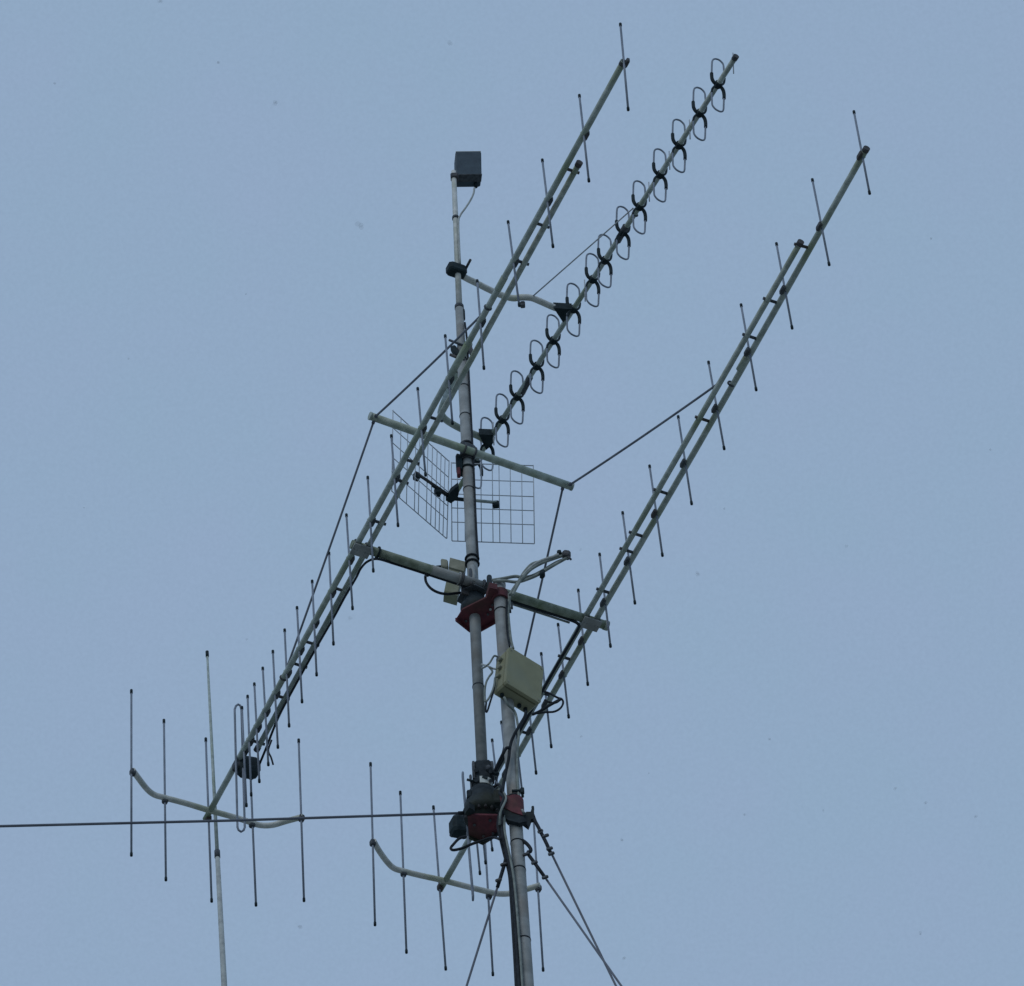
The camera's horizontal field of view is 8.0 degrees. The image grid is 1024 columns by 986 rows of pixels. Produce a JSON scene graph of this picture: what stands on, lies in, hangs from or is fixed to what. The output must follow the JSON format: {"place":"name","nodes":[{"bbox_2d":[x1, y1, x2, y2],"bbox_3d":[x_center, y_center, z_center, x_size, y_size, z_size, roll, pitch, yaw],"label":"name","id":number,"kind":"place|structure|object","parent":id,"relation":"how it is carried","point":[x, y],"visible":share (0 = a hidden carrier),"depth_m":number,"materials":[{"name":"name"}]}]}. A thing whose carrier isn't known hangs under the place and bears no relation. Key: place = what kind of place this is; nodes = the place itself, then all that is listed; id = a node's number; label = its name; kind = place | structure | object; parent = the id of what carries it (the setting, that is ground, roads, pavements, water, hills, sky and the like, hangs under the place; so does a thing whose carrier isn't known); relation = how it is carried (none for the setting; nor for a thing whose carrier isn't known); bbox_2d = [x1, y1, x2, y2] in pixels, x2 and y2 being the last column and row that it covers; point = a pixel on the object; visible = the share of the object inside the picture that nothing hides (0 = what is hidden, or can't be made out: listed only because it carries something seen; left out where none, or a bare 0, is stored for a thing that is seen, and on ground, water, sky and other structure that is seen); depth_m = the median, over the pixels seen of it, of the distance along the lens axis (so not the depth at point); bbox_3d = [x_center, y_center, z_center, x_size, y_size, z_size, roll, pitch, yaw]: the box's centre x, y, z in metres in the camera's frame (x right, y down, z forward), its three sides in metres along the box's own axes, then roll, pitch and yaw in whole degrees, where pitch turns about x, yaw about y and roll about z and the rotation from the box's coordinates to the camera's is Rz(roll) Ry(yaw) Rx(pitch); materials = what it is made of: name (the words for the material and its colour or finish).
{"place":"outdoors","nodes":[
{"label":"outdoors","id":0,"kind":"place"},
{"bbox_2d":[0,0,1023,985],"label":"sky","id":1,"kind":"structure","parent":0,"point":[796,758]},
{"label":"ground","id":2,"kind":"structure","parent":0,"visible":0},
{"bbox_2d":[205,650,226,985],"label":"whip antenna","id":3,"kind":"object","parent":2,"relation":"on","point":[220,923],"visible":0.94,"depth_m":48.21,"materials":[{"name":"metal"}]},
{"bbox_2d":[466,854,506,985],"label":"guy wire","id":4,"kind":"object","parent":2,"relation":"attached to","point":[503,866],"visible":1,"depth_m":41.71,"materials":[{"name":"metal"}]},
{"bbox_2d":[494,579,533,985],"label":"antenna mast","id":5,"kind":"object","parent":2,"relation":"on","point":[516,832],"visible":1,"depth_m":42.10,"materials":[{"name":"metal"}]},
{"bbox_2d":[350,539,609,631],"bbox_3d":[-0.196,0.505,44.079,1.692,0.488,0.222,14,-53,-14],"label":"crossboom","id":6,"kind":"object","parent":5,"relation":"attached to","point":[363,550],"visible":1,"depth_m":43.96,"materials":[{"name":"metal"}]},
{"bbox_2d":[259,558,466,764],"bbox_3d":[-1.130,0.971,44.263,0.624,0.067,1.909,35,-60,-27],"label":"coaxial cable","id":7,"kind":"object","parent":6,"relation":"attached to","point":[327,628],"visible":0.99,"depth_m":44.04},
{"bbox_2d":[129,22,629,906],"bbox_3d":[-0.396,-0.132,43.428,1.140,1.546,6.229,23,-56,-19],"label":"yagi antenna","id":8,"kind":"object","parent":6,"relation":"attached to","point":[245,766],"visible":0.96,"depth_m":43.82,"materials":[{"name":"metal"}]},
{"bbox_2d":[268,740,273,764],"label":"coaxial cable","id":9,"kind":"object","parent":8,"relation":"attached to","point":[269,752],"visible":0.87,"depth_m":44.95,"materials":[{"name":"black rubber"}]},
{"bbox_2d":[424,574,460,594],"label":"coaxial cable","id":10,"kind":"object","parent":6,"relation":"hanging from","point":[436,591],"visible":1,"depth_m":43.97,"materials":[{"name":"black rubber"}]},
{"bbox_2d":[436,558,465,605],"bbox_3d":[-0.364,0.535,44.241,0.183,0.358,0.102,-3,-51,0],"label":"preamplifier box","id":11,"kind":"object","parent":6,"relation":"attached to","point":[456,565],"visible":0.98,"depth_m":44.24,"materials":[{"name":"grey plastic"}]},
{"bbox_2d":[494,600,580,777],"bbox_3d":[0.081,1.351,44.628,0.513,0.070,1.831,4,-51,-5],"label":"coaxial cable","id":12,"kind":"object","parent":6,"relation":"attached to","point":[577,623],"visible":0.65,"depth_m":44.26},
{"bbox_2d":[513,603,569,623],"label":"coaxial cable","id":13,"kind":"object","parent":6,"relation":"attached to","point":[541,613],"visible":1,"depth_m":44.13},
{"bbox_2d":[369,110,870,975],"bbox_3d":[1.030,0.340,43.886,1.138,1.537,6.175,22,-55,-19],"label":"yagi antenna","id":14,"kind":"object","parent":6,"relation":"attached to","point":[457,826],"visible":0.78,"depth_m":43.88,"materials":[{"name":"metal"}]},
{"bbox_2d":[455,582,512,632],"bbox_3d":[-0.160,0.659,43.904,0.227,0.375,0.372,37,-61,-28],"label":"bearing bracket","id":15,"kind":"object","parent":5,"relation":"attached to","point":[475,600],"visible":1,"depth_m":43.85,"materials":[{"name":"red metal"}]},
{"bbox_2d":[451,170,486,759],"bbox_3d":[-0.277,-0.193,45.031,0.076,6.025,0.072,-3,-51,0],"label":"turning mast","id":16,"kind":"object","parent":15,"relation":"attached to","point":[476,654],"visible":0.88,"depth_m":44.60,"materials":[{"name":"metal"}]},
{"bbox_2d":[391,410,534,543],"bbox_3d":[-0.331,-0.063,45.025,0.984,0.774,0.315,31,-59,-24],"label":"corner reflector antenna","id":17,"kind":"object","parent":16,"relation":"attached to","point":[451,494],"visible":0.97,"depth_m":45.02,"materials":[{"name":"grey metal"}]},
{"bbox_2d":[437,339,492,449],"bbox_3d":[-0.312,-0.595,46.600,0.350,1.003,1.537,-3,-51,0],"label":"support arm","id":18,"kind":"object","parent":16,"relation":"attached to","point":[485,436],"visible":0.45,"depth_m":47.28},
{"bbox_2d":[450,151,481,187],"bbox_3d":[-0.304,-2.109,47.465,0.212,0.330,0.125,3,-51,-5],"label":"panel antenna","id":19,"kind":"object","parent":16,"relation":"attached to","point":[467,167],"visible":1,"depth_m":47.42,"materials":[{"name":"plastic"}]},
{"bbox_2d":[457,187,474,263],"bbox_3d":[-0.287,-1.721,46.891,0.131,0.821,0.021,2,-51,-4],"label":"coaxial cable","id":20,"kind":"object","parent":16,"relation":"hanging from","point":[463,210],"visible":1,"depth_m":46.89,"materials":[{"name":"black rubber"}]},
{"bbox_2d":[368,412,573,490],"bbox_3d":[-0.266,-0.262,45.081,1.388,0.168,0.140,19,-54,-17],"label":"truss pole","id":21,"kind":"object","parent":16,"relation":"attached to","point":[464,448],"visible":0.99,"depth_m":45.02,"materials":[{"name":"metal"}]},
{"bbox_2d":[287,421,374,663],"bbox_3d":[-1.118,0.335,44.623,0.022,1.334,1.179,24,-56,-21],"label":"stay rope","id":22,"kind":"object","parent":21,"relation":"attached to","point":[336,528],"visible":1,"depth_m":44.63,"materials":[{"name":"black"}]},
{"bbox_2d":[374,316,478,417],"bbox_3d":[-0.496,-0.768,43.760,0.022,1.334,1.959,14,-53,-14],"label":"stay rope","id":23,"kind":"object","parent":21,"relation":"attached to","point":[426,368],"visible":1,"depth_m":43.79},
{"bbox_2d":[494,487,563,784],"bbox_3d":[0.098,0.919,45.152,0.022,1.334,1.553,14,-53,-13],"label":"stay rope","id":24,"kind":"object","parent":21,"relation":"attached to","point":[545,565],"visible":0.51,"depth_m":45.17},
{"bbox_2d":[569,385,714,485],"bbox_3d":[0.790,-0.350,44.158,0.022,1.334,2.023,18,-54,-17],"label":"stay rope","id":25,"kind":"object","parent":21,"relation":"attached to","point":[643,435],"visible":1,"depth_m":44.13,"materials":[{"name":"black"}]},
{"bbox_2d":[464,322,478,558],"bbox_3d":[-0.251,-0.341,45.178,0.022,2.344,0.015,-3,-51,0],"label":"coaxial cable","id":26,"kind":"object","parent":16,"relation":"attached to","point":[473,464],"visible":0.88,"depth_m":44.98,"materials":[{"name":"black rubber"}]},
{"bbox_2d":[462,760,500,844],"bbox_3d":[-0.172,1.770,42.560,0.244,0.588,0.298,-3,-51,0],"label":"rotator","id":27,"kind":"object","parent":16,"relation":"attached to","point":[481,809],"visible":1,"depth_m":42.40,"materials":[{"name":"metal"}]},
{"bbox_2d":[0,811,463,827],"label":"wire antenna","id":28,"kind":"object","parent":27,"relation":"attached to","point":[239,820],"visible":1,"depth_m":42.00,"materials":[{"name":"metal"}]},
{"bbox_2d":[498,789,506,824],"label":"coaxial cable","id":29,"kind":"object","parent":27,"relation":"attached to","point":[503,804],"visible":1,"depth_m":42.15,"materials":[{"name":"grey rubber"}]},
{"bbox_2d":[446,259,571,321],"bbox_3d":[-0.022,-1.292,46.638,0.870,0.099,0.162,23,-56,-20],"label":"support arm","id":30,"kind":"object","parent":16,"relation":"attached to","point":[453,268],"visible":0.86,"depth_m":46.67},
{"bbox_2d":[533,208,637,295],"bbox_3d":[0.471,-1.516,46.493,0.069,0.046,0.941,35,-60,-27],"label":"stay rope","id":31,"kind":"object","parent":30,"relation":"attached to","point":[585,250],"visible":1,"depth_m":46.46,"materials":[{"name":"grey metal"}]},
{"bbox_2d":[474,53,738,488],"bbox_3d":[0.573,-1.455,46.542,0.125,0.583,3.623,21,-55,-18],"label":"loop antenna","id":32,"kind":"object","parent":30,"relation":"attached to","point":[623,231],"visible":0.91,"depth_m":46.48,"materials":[{"name":"metal"}]},
{"bbox_2d":[496,811,517,985],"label":"coaxial cable","id":33,"kind":"object","parent":5,"relation":"attached to","point":[511,908],"visible":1,"depth_m":41.61,"materials":[{"name":"black rubber"}]},
{"bbox_2d":[449,835,501,851],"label":"coaxial cable","id":34,"kind":"object","parent":33,"relation":"attached to","point":[469,844],"visible":1,"depth_m":42.15,"materials":[{"name":"black rubber"}]},
{"bbox_2d":[505,599,510,646],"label":"coaxial cable","id":35,"kind":"object","parent":5,"relation":"attached to","point":[507,622],"visible":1,"depth_m":43.53,"materials":[{"name":"black rubber"}]},
{"bbox_2d":[500,817,520,985],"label":"coaxial cable","id":36,"kind":"object","parent":5,"relation":"attached to","point":[515,923],"visible":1,"depth_m":41.53,"materials":[{"name":"black plastic"}]},
{"bbox_2d":[507,596,514,648],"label":"coaxial cable","id":37,"kind":"object","parent":5,"relation":"attached to","point":[509,626],"visible":1,"depth_m":43.54,"materials":[{"name":"grey plastic"}]},
{"bbox_2d":[503,696,519,794],"bbox_3d":[0.001,1.490,42.621,0.115,0.832,0.036,33,-60,-26],"label":"coaxial cable","id":38,"kind":"object","parent":5,"relation":"attached to","point":[518,737],"visible":1,"depth_m":42.69,"materials":[{"name":"grey plastic"}]},
{"bbox_2d":[503,815,523,985],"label":"coaxial cable","id":39,"kind":"object","parent":5,"relation":"attached to","point":[515,893],"visible":1,"depth_m":41.60,"materials":[{"name":"grey rubber"}]},
{"bbox_2d":[500,787,533,829],"bbox_3d":[0.031,1.844,42.276,0.194,0.335,0.132,-3,-51,0],"label":"rotator bracket","id":40,"kind":"object","parent":5,"relation":"attached to","point":[516,814],"visible":1,"depth_m":42.20,"materials":[{"name":"red metal"}]},
{"bbox_2d":[493,783,504,815],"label":"coaxial cable","id":41,"kind":"object","parent":40,"relation":"attached to","point":[500,793],"visible":1,"depth_m":42.27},
{"bbox_2d":[501,711,526,794],"bbox_3d":[0.015,1.536,42.518,0.184,0.763,0.033,-15,-52,9],"label":"coaxial cable","id":42,"kind":"object","parent":40,"relation":"attached to","point":[509,751],"visible":1,"depth_m":42.56,"materials":[{"name":"black rubber"}]},
{"bbox_2d":[493,746,510,771],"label":"coaxial cable","id":43,"kind":"object","parent":42,"relation":"attached to","point":[500,758],"visible":1,"depth_m":42.54,"materials":[{"name":"black rubber"}]},
{"bbox_2d":[532,814,616,985],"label":"guy wire","id":44,"kind":"object","parent":40,"relation":"attached to","point":[545,841],"visible":1,"depth_m":41.92,"materials":[{"name":"metal"}]},
{"bbox_2d":[494,647,543,713],"bbox_3d":[0.031,1.120,43.170,0.319,0.384,0.140,33,-59,-25],"label":"junction box","id":45,"kind":"object","parent":5,"relation":"attached to","point":[519,680],"visible":1,"depth_m":43.09,"materials":[{"name":"beige plastic"}]},
{"bbox_2d":[481,655,497,668],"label":"coaxial cable","id":46,"kind":"object","parent":45,"relation":"attached to","point":[490,661],"visible":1,"depth_m":43.18,"materials":[{"name":"grey plastic"}]},
{"bbox_2d":[484,667,496,701],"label":"coaxial cable","id":47,"kind":"object","parent":45,"relation":"hanging from","point":[486,681],"visible":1,"depth_m":42.99,"materials":[{"name":"grey plastic"}]},
{"bbox_2d":[485,684,495,712],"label":"coaxial cable","id":48,"kind":"object","parent":45,"relation":"hanging from","point":[486,709],"visible":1,"depth_m":42.87,"materials":[{"name":"white plastic"}]},
{"bbox_2d":[532,698,559,715],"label":"coaxial cable","id":49,"kind":"object","parent":45,"relation":"attached to","point":[545,707],"visible":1,"depth_m":42.82,"materials":[{"name":"black rubber"}]},
{"bbox_2d":[536,690,563,713],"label":"coaxial cable","id":50,"kind":"object","parent":49,"relation":"attached to","point":[555,696],"visible":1,"depth_m":42.82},
{"bbox_2d":[544,698,561,703],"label":"coaxial cable","id":51,"kind":"object","parent":49,"relation":"attached to","point":[556,702],"visible":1,"depth_m":42.86,"materials":[{"name":"black rubber"}]},
{"bbox_2d":[492,552,561,595],"bbox_3d":[0.117,0.493,43.884,0.483,0.388,0.044,-3,-51,0],"label":"coaxial cable","id":52,"kind":"object","parent":5,"relation":"attached to","point":[513,576],"visible":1,"depth_m":43.88,"materials":[{"name":"grey plastic"}]},
{"bbox_2d":[493,554,567,595],"bbox_3d":[0.117,0.499,43.846,0.467,0.367,0.041,-3,-51,0],"label":"coaxial cable","id":53,"kind":"object","parent":5,"relation":"attached to","point":[521,580],"visible":1,"depth_m":43.85,"materials":[{"name":"grey plastic"}]},
{"bbox_2d":[521,553,558,576],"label":"coaxial cable","id":54,"kind":"object","parent":53,"relation":"attached to","point":[541,560],"visible":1,"depth_m":43.93,"materials":[{"name":"grey plastic"}]},
{"bbox_2d":[539,550,571,578],"bbox_3d":[0.262,0.427,43.925,0.200,0.226,0.050,-3,-51,0],"label":"cable tie bundle","id":55,"kind":"object","parent":53,"relation":"attached to","point":[565,553],"visible":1,"depth_m":43.96,"materials":[{"name":"plastic"}]},
{"bbox_2d":[522,839,621,985],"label":"guy wire","id":56,"kind":"object","parent":5,"relation":"attached to","point":[533,861],"visible":1,"depth_m":41.65,"materials":[{"name":"metal"}]}
]}

